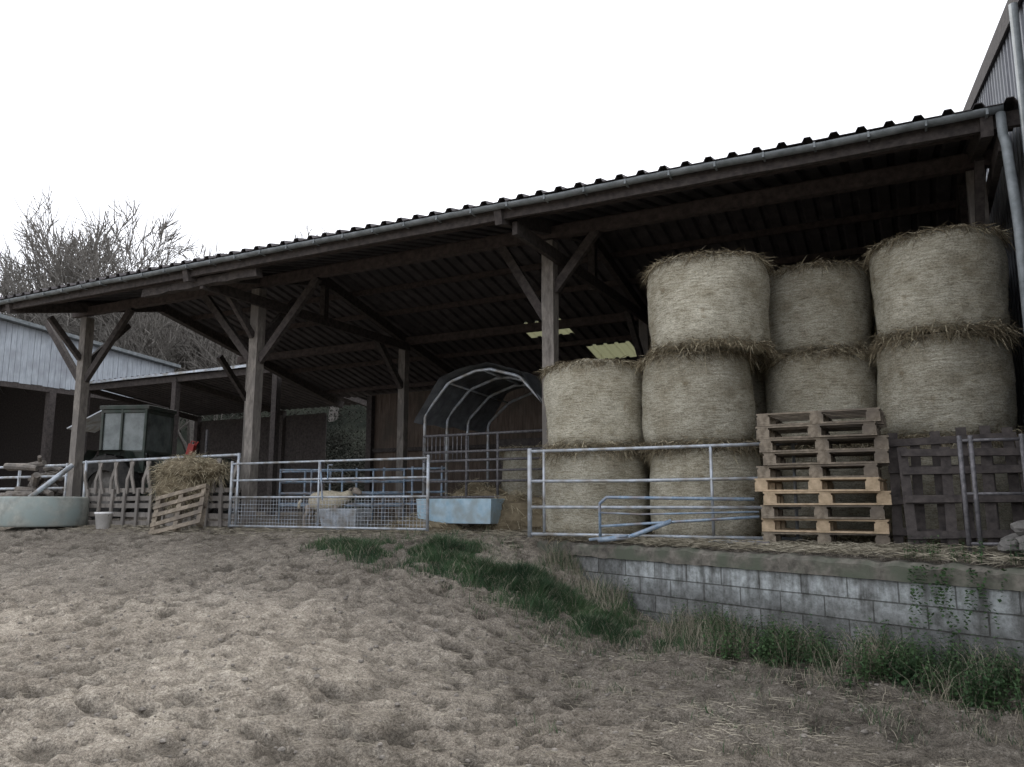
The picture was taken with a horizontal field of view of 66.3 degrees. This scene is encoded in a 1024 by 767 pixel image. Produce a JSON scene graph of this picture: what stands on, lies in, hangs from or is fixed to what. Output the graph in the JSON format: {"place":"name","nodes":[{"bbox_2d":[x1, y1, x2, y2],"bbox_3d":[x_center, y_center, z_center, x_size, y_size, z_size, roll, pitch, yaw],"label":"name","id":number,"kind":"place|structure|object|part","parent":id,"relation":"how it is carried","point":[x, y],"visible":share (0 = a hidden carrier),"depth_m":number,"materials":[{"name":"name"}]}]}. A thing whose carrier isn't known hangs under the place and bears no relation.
{"place":"outdoors","nodes":[
{"label":"outdoors","id":0,"kind":"place"},
{"bbox_2d":[186,441,198,454],"bbox_3d":[-7.733,1.567,18.989,0.223,0.376,0.120,13,-6,12],"label":"red fuel can","id":1,"kind":"object","parent":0,"point":[191,447],"visible":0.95,"depth_m":18.94,"materials":[{"name":"plastic"}]},
{"bbox_2d":[0,0,1006,314],"label":"sky","id":2,"kind":"structure","parent":0,"point":[263,121],"materials":[{"name":"white"}]},
{"bbox_2d":[0,314,1023,766],"bbox_3d":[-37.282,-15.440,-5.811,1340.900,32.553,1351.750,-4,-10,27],"label":"ground","id":3,"kind":"structure","parent":0,"point":[42,558],"depth_m":6.53,"materials":[{"name":"brown soil"}]},
{"bbox_2d":[0,463,68,496],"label":"cattle barrier","id":4,"kind":"object","parent":3,"relation":"on","point":[19,477],"visible":0.23,"depth_m":18.94,"materials":[{"name":"silver metal"}]},
{"bbox_2d":[0,496,89,526],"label":"round concrete trough","id":5,"kind":"object","parent":3,"relation":"on","point":[38,511],"visible":0.98,"depth_m":15.77,"materials":[{"name":"grey concrete"}]},
{"bbox_2d":[28,463,74,495],"bbox_3d":[-10.154,2.154,17.280,0.852,0.806,0.110,4,-9,-23],"label":"pipe","id":6,"kind":"object","parent":5,"relation":"attached to","point":[52,480],"visible":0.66,"depth_m":17.25,"materials":[{"name":"silver metal"}]},
{"bbox_2d":[0,455,90,519],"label":"log pile","id":7,"kind":"object","parent":3,"relation":"on","point":[36,481],"visible":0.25,"depth_m":18.98,"materials":[{"name":"brown wood"}]},
{"bbox_2d":[0,366,168,494],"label":"frame","id":8,"kind":"object","parent":3,"relation":"on","point":[35,421],"visible":0.26,"depth_m":38.17,"materials":[{"name":"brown wood"}]},
{"bbox_2d":[0,320,173,397],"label":"vertical cladding","id":9,"kind":"structure","parent":8,"relation":"attached to","point":[26,357],"depth_m":29.62,"materials":[{"name":"grey metal"}]},
{"bbox_2d":[0,314,180,376],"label":"roof","id":10,"kind":"structure","parent":8,"relation":"on","point":[13,320],"depth_m":31.41,"materials":[{"name":"metal"}]},
{"bbox_2d":[0,178,177,360],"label":"bare tree","id":11,"kind":"object","parent":3,"relation":"on","point":[47,247],"visible":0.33,"depth_m":38.83,"materials":[{"name":"brown plant"}]},
{"bbox_2d":[94,512,113,528],"bbox_3d":[-7.889,2.644,15.129,0.330,0.320,0.330,-4,-10,27],"label":"white bucket","id":12,"kind":"object","parent":3,"relation":"on","point":[103,520],"visible":0.95,"depth_m":15.02,"materials":[{"name":"plastic"}]},
{"bbox_2d":[0,216,209,417],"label":"bare tree","id":13,"kind":"object","parent":3,"relation":"on","point":[4,281],"visible":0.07,"depth_m":38.78,"materials":[{"name":"brown plant"}]},
{"bbox_2d":[0,191,237,430],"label":"bare tree","id":14,"kind":"object","parent":3,"relation":"on","point":[134,321],"visible":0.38,"depth_m":38.64,"materials":[{"name":"brown plant"}]},
{"bbox_2d":[45,238,245,455],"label":"bare tree","id":15,"kind":"object","parent":3,"relation":"on","point":[226,353],"visible":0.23,"depth_m":41.11,"materials":[{"name":"brown plant"}]},
{"bbox_2d":[67,405,240,519],"bbox_3d":[-9.231,2.090,20.188,4.216,2.938,2.040,-1,-9,7],"label":"old tractor","id":16,"kind":"object","parent":3,"relation":"on","point":[135,431],"visible":0.38,"depth_m":19.80,"materials":[{"name":"metal"}]},
{"bbox_3d":[-10.841,0.990,20.556,0.973,0.497,1.100,-1,-9,7],"label":"open rear window","id":17,"kind":"part","parent":16,"relation":"part of","materials":[{"name":"glass"}]},
{"bbox_2d":[80,453,241,528],"bbox_3d":[-7.231,2.206,15.897,4.644,1.452,0.122,-4,-10,27],"label":"wooden feed barrier","id":18,"kind":"object","parent":3,"relation":"on","point":[220,505],"visible":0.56,"depth_m":16.08,"materials":[{"name":"grey wood"}]},
{"bbox_2d":[148,483,209,534],"bbox_3d":[-6.103,2.341,14.384,1.068,0.860,0.140,-16,-41,8],"label":"wooden pallet","id":19,"kind":"object","parent":3,"relation":"on","point":[178,510],"visible":0.94,"depth_m":14.34,"materials":[{"name":"brown wood"}]},
{"bbox_2d":[78,313,366,507],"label":"distant woodland","id":20,"kind":"object","parent":3,"relation":"on","point":[335,448],"visible":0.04,"depth_m":44.44,"materials":[{"name":"brown plant"}]},
{"bbox_2d":[84,364,366,514],"bbox_3d":[-10.534,2.486,29.077,9.810,5.082,5.675,-4,-10,27],"label":"lean to shed","id":21,"kind":"object","parent":3,"relation":"on","point":[214,391],"visible":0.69,"depth_m":30.65,"materials":[{"name":"brown wood"}]},
{"bbox_2d":[257,217,369,421],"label":"bare tree","id":22,"kind":"object","parent":3,"relation":"on","point":[333,410],"visible":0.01,"depth_m":54.90,"materials":[{"name":"brown plant"}]},
{"bbox_2d":[298,487,361,525],"bbox_3d":[-3.493,2.375,14.978,1.321,0.774,0.396,-2,-9,13],"label":"sheep","id":23,"kind":"object","parent":3,"relation":"on","point":[356,490],"visible":0.66,"depth_m":14.87},
{"bbox_2d":[277,469,404,522],"bbox_3d":[-3.583,2.363,16.499,2.640,1.120,0.042,0,-9,-2],"label":"cattle barrier","id":24,"kind":"object","parent":3,"relation":"on","point":[342,482],"visible":0.63,"depth_m":16.52,"materials":[{"name":"blue metal"}]},
{"bbox_2d":[319,509,372,529],"bbox_3d":[-3.065,2.492,14.369,0.896,0.380,0.496,-4,-10,27],"label":"feed tub","id":25,"kind":"object","parent":3,"relation":"on","point":[325,517],"visible":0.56,"depth_m":14.18,"materials":[{"name":"grey metal"}]},
{"bbox_2d":[280,466,444,518],"bbox_3d":[-3.455,2.464,17.526,4.625,1.150,0.050,-4,-10,27],"label":"cattle barrier","id":26,"kind":"object","parent":3,"relation":"on","point":[412,468],"visible":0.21,"depth_m":17.16,"materials":[{"name":"grey metal"}]},
{"bbox_2d":[387,512,467,532],"bbox_3d":[-1.511,2.666,13.765,2.098,1.056,1.243,-4,-10,27],"label":"straw heap","id":27,"kind":"object","parent":3,"relation":"on","point":[415,522],"visible":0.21,"depth_m":13.48,"materials":[{"name":"beige plant"}]},
{"bbox_2d":[416,499,504,523],"bbox_3d":[-0.879,2.216,13.625,1.499,0.420,0.599,-4,-10,27],"label":"feed tub","id":28,"kind":"object","parent":3,"relation":"on","point":[467,511],"visible":0.76,"depth_m":13.30,"materials":[{"name":"blue plastic"}]},
{"bbox_2d":[438,479,512,498],"bbox_3d":[-0.583,2.656,15.318,2.416,1.682,1.455,-4,-10,27],"label":"straw heap","id":29,"kind":"object","parent":3,"relation":"on","point":[478,489],"visible":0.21,"depth_m":15.21,"materials":[{"name":"beige plant"}]},
{"bbox_2d":[414,362,542,498],"bbox_3d":[-0.006,1.276,15.937,3.003,3.059,2.615,-5,-10,29],"label":"hooped calf shelter","id":30,"kind":"object","parent":3,"relation":"on","point":[468,398],"visible":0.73,"depth_m":15.86,"materials":[{"name":"metal"}]},
{"bbox_2d":[463,487,542,531],"bbox_3d":[0.138,2.458,13.530,2.375,1.416,1.398,-4,-10,27],"label":"straw heap","id":31,"kind":"object","parent":3,"relation":"on","point":[514,514],"visible":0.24,"depth_m":13.22,"materials":[{"name":"beige plant"}]},
{"bbox_2d":[0,542,1020,766],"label":"mud clods","id":32,"kind":"object","parent":3,"relation":"on","point":[282,748],"visible":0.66,"depth_m":6.49,"materials":[{"name":"brown soil"}]},
{"bbox_2d":[0,96,1023,528],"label":"open hay barn","id":33,"kind":"structure","parent":3,"relation":"on","point":[396,320],"depth_m":15.49,"materials":[{"name":"brown wood"}]},
{"bbox_2d":[0,537,1023,766],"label":"straw litter","id":34,"kind":"object","parent":3,"relation":"on","point":[719,720],"visible":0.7,"depth_m":6.24,"materials":[{"name":"beige plant"}]},
{"bbox_2d":[499,444,542,495],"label":"hay bale","id":35,"kind":"object","parent":3,"relation":"on","point":[513,486],"visible":0.2,"depth_m":15.05,"materials":[{"name":"plant"}]},
{"bbox_2d":[54,522,1023,568],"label":"straw bedding","id":36,"kind":"object","parent":3,"relation":"on","point":[814,547],"visible":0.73,"depth_m":8.80,"materials":[{"name":"beige plant"}]},
{"bbox_2d":[145,463,217,517],"bbox_3d":[-6.473,2.101,15.347,1.792,1.265,1.167,-4,-10,27],"label":"loose hay heap","id":37,"kind":"object","parent":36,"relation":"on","point":[167,488],"visible":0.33,"depth_m":15.11,"materials":[{"name":"plant"}]},
{"bbox_2d":[145,450,233,490],"bbox_3d":[-6.324,1.828,15.393,2.381,1.106,1.406,-4,-10,27],"label":"loose hay heap","id":38,"kind":"object","parent":37,"relation":"on","point":[196,467],"visible":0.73,"depth_m":15.02,"materials":[{"name":"plant"}]},
{"bbox_2d":[228,455,429,530],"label":"panel gate","id":39,"kind":"structure","parent":36,"relation":"on","point":[318,497],"depth_m":13.53,"materials":[{"name":"grey metal"}]},
{"bbox_2d":[589,519,671,541],"bbox_3d":[1.491,1.883,10.019,1.115,0.308,0.150,-4,-10,27],"label":"loose steel bar","id":40,"kind":"object","parent":36,"relation":"on","point":[635,534],"visible":1,"depth_m":9.96,"materials":[{"name":"silver metal"}]},
{"bbox_2d":[598,496,759,536],"bbox_3d":[2.071,1.699,9.947,2.073,0.551,0.044,-4,-10,27],"label":"bent tube barrier","id":41,"kind":"object","parent":36,"relation":"on","point":[601,526],"visible":0.93,"depth_m":9.94,"materials":[{"name":"grey metal"}]},
{"bbox_2d":[709,540,769,545],"bbox_3d":[2.608,1.840,9.018,0.717,0.070,0.060,-7,-11,39],"label":"steel offcut","id":42,"kind":"object","parent":36,"relation":"on","point":[748,541],"visible":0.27,"depth_m":8.90,"materials":[{"name":"grey metal"}]},
{"bbox_2d":[888,425,1023,548],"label":"wooden hurdle","id":43,"kind":"object","parent":36,"relation":"on","point":[935,440],"visible":0.53,"depth_m":8.57,"materials":[{"name":"grey wood"}]},
{"bbox_2d":[897,437,1023,549],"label":"wooden hurdle","id":44,"kind":"object","parent":36,"relation":"on","point":[949,499],"visible":0.84,"depth_m":8.29,"materials":[{"name":"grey wood"}]},
{"bbox_2d":[538,447,650,549],"bbox_3d":[1.255,1.752,11.608,1.867,1.594,1.900,9,-13,-41],"label":"hay bale","id":45,"kind":"object","parent":3,"relation":"on","point":[600,465],"visible":0.66,"depth_m":10.96,"materials":[{"name":"plant"}]},
{"bbox_2d":[536,353,647,462],"bbox_3d":[1.260,0.485,11.752,1.876,1.622,1.862,0,-10,-6],"label":"hay bale","id":46,"kind":"object","parent":45,"relation":"on","point":[592,403],"visible":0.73,"depth_m":11.12,"materials":[{"name":"plant"}]},
{"bbox_2d":[296,528,1023,766],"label":"dry grass","id":47,"kind":"structure","parent":3,"relation":"on","point":[691,631],"depth_m":8.08,"materials":[{"name":"beige plant"}]},
{"bbox_2d":[300,525,1023,766],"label":"grass","id":48,"kind":"structure","parent":3,"relation":"on","point":[430,545],"depth_m":9.34,"materials":[{"name":"green plant"}]},
{"bbox_2d":[527,442,802,540],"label":"metal field gate","id":49,"kind":"structure","parent":3,"relation":"on","point":[530,481],"depth_m":10.27,"materials":[{"name":"silver metal"}]},
{"bbox_2d":[640,442,764,541],"bbox_3d":[2.677,1.630,10.813,1.826,1.594,1.859,2,-10,-14],"label":"hay bale","id":50,"kind":"object","parent":3,"relation":"on","point":[691,464],"visible":0.61,"depth_m":10.21,"materials":[{"name":"plant"}]},
{"bbox_2d":[631,346,762,461],"bbox_3d":[2.605,0.368,10.951,1.860,1.648,1.859,0,-7,-9],"label":"hay bale","id":51,"kind":"object","parent":50,"relation":"on","point":[696,397],"visible":0.85,"depth_m":10.32,"materials":[{"name":"plant"}]},
{"bbox_2d":[636,246,779,372],"bbox_3d":[2.770,-0.916,10.989,2.007,1.622,1.992,-5,-10,27],"label":"hay bale","id":52,"kind":"object","parent":51,"relation":"on","point":[718,300],"visible":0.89,"depth_m":10.32,"materials":[{"name":"plant"}]},
{"bbox_2d":[553,554,1023,679],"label":"blockwork","id":53,"kind":"object","parent":3,"relation":"on","point":[829,602],"depth_m":7.72,"materials":[{"name":"concrete"}]},
{"bbox_2d":[537,539,1023,591],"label":"coping","id":54,"kind":"object","parent":53,"relation":"on","point":[897,570],"visible":0.81,"depth_m":7.87,"materials":[{"name":"concrete"}]},
{"bbox_2d":[907,564,1008,641],"bbox_3d":[3.780,1.889,6.656,0.065,0.674,0.855,6,-11,-36],"label":"wall creeper","id":55,"kind":"object","parent":54,"relation":"attached to","point":[943,574],"depth_m":6.75,"materials":[{"name":"green plant"}]},
{"bbox_2d":[901,535,1023,564],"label":"wall weeds","id":56,"kind":"object","parent":54,"relation":"on","point":[964,555],"depth_m":6.76,"materials":[{"name":"green plant"}]},
{"bbox_2d":[613,578,1023,713],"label":"nettle patch","id":57,"kind":"object","parent":3,"relation":"on","point":[766,646],"visible":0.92,"depth_m":6.69,"materials":[{"name":"green plant"}]},
{"bbox_2d":[762,531,890,547],"bbox_3d":[3.708,1.817,9.210,1.346,0.151,0.900,-4,-10,26],"label":"wooden pallet","id":58,"kind":"object","parent":3,"relation":"on","point":[822,538],"visible":0.59,"depth_m":8.84,"materials":[{"name":"brown wood"}]},
{"bbox_2d":[761,518,891,533],"bbox_3d":[3.707,1.663,9.217,1.350,0.151,0.900,-4,-10,27],"label":"wooden pallet","id":59,"kind":"object","parent":58,"relation":"on","point":[882,526],"visible":0.95,"depth_m":8.89,"materials":[{"name":"brown wood"}]},
{"bbox_2d":[760,505,884,518],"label":"wooden pallet","id":60,"kind":"object","parent":59,"relation":"on","point":[820,511],"visible":0.98,"depth_m":8.84,"materials":[{"name":"brown wood"}]},
{"bbox_2d":[763,491,891,504],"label":"wooden pallet","id":61,"kind":"object","parent":60,"relation":"on","point":[824,498],"visible":1,"depth_m":8.82,"materials":[{"name":"brown wood"}]},
{"bbox_2d":[754,477,887,491],"bbox_3d":[3.652,1.202,9.246,1.350,0.151,0.900,-5,-10,30],"label":"wooden pallet","id":62,"kind":"object","parent":61,"relation":"on","point":[814,484],"visible":0.96,"depth_m":8.97,"materials":[{"name":"brown wood"}]},
{"bbox_2d":[756,463,881,477],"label":"wooden pallet","id":63,"kind":"object","parent":62,"relation":"on","point":[870,470],"visible":0.91,"depth_m":9.02,"materials":[{"name":"brown wood"}]},
{"bbox_2d":[762,449,889,465],"bbox_3d":[3.744,0.903,9.323,1.346,0.151,0.900,-4,-10,25],"label":"wooden pallet","id":64,"kind":"object","parent":63,"relation":"on","point":[881,457],"visible":0.84,"depth_m":9.02,"materials":[{"name":"brown wood"}]},
{"bbox_2d":[759,435,888,452],"bbox_3d":[3.728,0.753,9.356,1.391,0.151,0.900,-4,-10,24],"label":"wooden pallet","id":65,"kind":"object","parent":64,"relation":"on","point":[825,443],"visible":0.81,"depth_m":9.05,"materials":[{"name":"brown wood"}]},
{"bbox_2d":[755,421,881,439],"bbox_3d":[3.678,0.601,9.378,1.311,0.151,0.900,-5,-10,28],"label":"wooden pallet","id":66,"kind":"object","parent":65,"relation":"on","point":[872,428],"visible":0.78,"depth_m":9.12,"materials":[{"name":"brown wood"}]},
{"bbox_2d":[756,407,886,427],"bbox_3d":[3.707,0.446,9.382,1.346,0.151,0.900,-5,-10,29],"label":"wooden pallet","id":67,"kind":"object","parent":66,"relation":"on","point":[877,415],"visible":0.82,"depth_m":9.13,"materials":[{"name":"brown wood"}]},
{"bbox_2d":[781,443,876,541],"bbox_3d":[4.463,1.651,10.939,1.847,1.648,1.848,-5,-10,34],"label":"hay bale","id":68,"kind":"object","parent":3,"relation":"on","point":[841,498],"visible":0.22,"depth_m":10.25,"materials":[{"name":"plant"}]},
{"bbox_2d":[756,348,877,463],"bbox_3d":[4.435,0.396,11.143,1.860,1.594,1.893,-1,-10,3],"label":"hay bale","id":69,"kind":"object","parent":68,"relation":"on","point":[817,381],"visible":0.55,"depth_m":10.53,"materials":[{"name":"plant"}]},
{"bbox_2d":[756,255,875,373],"bbox_3d":[4.416,-0.853,11.374,1.844,1.648,1.845,4,-11,-26],"label":"hay bale","id":70,"kind":"object","parent":69,"relation":"on","point":[821,305],"visible":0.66,"depth_m":10.77,"materials":[{"name":"plant"}]},
{"bbox_2d":[869,434,1023,547],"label":"hay bale","id":71,"kind":"object","parent":3,"relation":"on","point":[1004,509],"visible":0.17,"depth_m":9.04,"materials":[{"name":"plant"}]},
{"bbox_2d":[866,323,1023,447],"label":"hay bale","id":72,"kind":"object","parent":71,"relation":"on","point":[942,386],"visible":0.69,"depth_m":9.26,"materials":[{"name":"plant"}]},
{"bbox_2d":[861,221,1023,357],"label":"hay bale","id":73,"kind":"object","parent":72,"relation":"on","point":[946,280],"visible":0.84,"depth_m":9.36,"materials":[{"name":"plant"}]},
{"bbox_2d":[956,434,1023,553],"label":"steel hurdle","id":74,"kind":"object","parent":3,"relation":"on","point":[970,440],"visible":0.83,"depth_m":7.95,"materials":[{"name":"silver metal"}]},
{"bbox_2d":[963,0,1023,503],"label":"tall metal barn","id":75,"kind":"structure","parent":3,"relation":"on","point":[999,79],"depth_m":10.79,"materials":[{"name":"grey metal"}]},
{"bbox_2d":[997,520,1023,555],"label":"stone pile","id":76,"kind":"object","parent":3,"relation":"on","point":[1017,528],"visible":0.88,"depth_m":7.29,"materials":[{"name":"grey stone"}]},
{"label":"hay bale","id":77,"kind":"object","parent":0,"visible":0},
{"bbox_2d":[751,368,766,461],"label":"hay bale","id":78,"kind":"object","parent":77,"relation":"on","point":[759,394],"visible":0.05,"depth_m":11.80,"materials":[{"name":"plant"}]},
{"bbox_2d":[750,354,762,374],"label":"hay bale","id":79,"kind":"object","parent":78,"relation":"on","point":[756,367],"depth_m":11.79,"materials":[{"name":"plant"}]},
{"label":"hay bale","id":80,"kind":"object","parent":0,"visible":0},
{"bbox_2d":[871,319,875,343],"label":"hay bale","id":81,"kind":"object","parent":80,"relation":"on","point":[872,327],"depth_m":11.97,"materials":[{"name":"plant"}]},
{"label":"hay bale","id":82,"kind":"object","parent":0,"visible":0},
{"bbox_2d":[872,296,877,338],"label":"hay bale","id":83,"kind":"object","parent":82,"relation":"on","point":[874,320],"visible":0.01,"depth_m":11.71,"materials":[{"name":"plant"}]}
]}

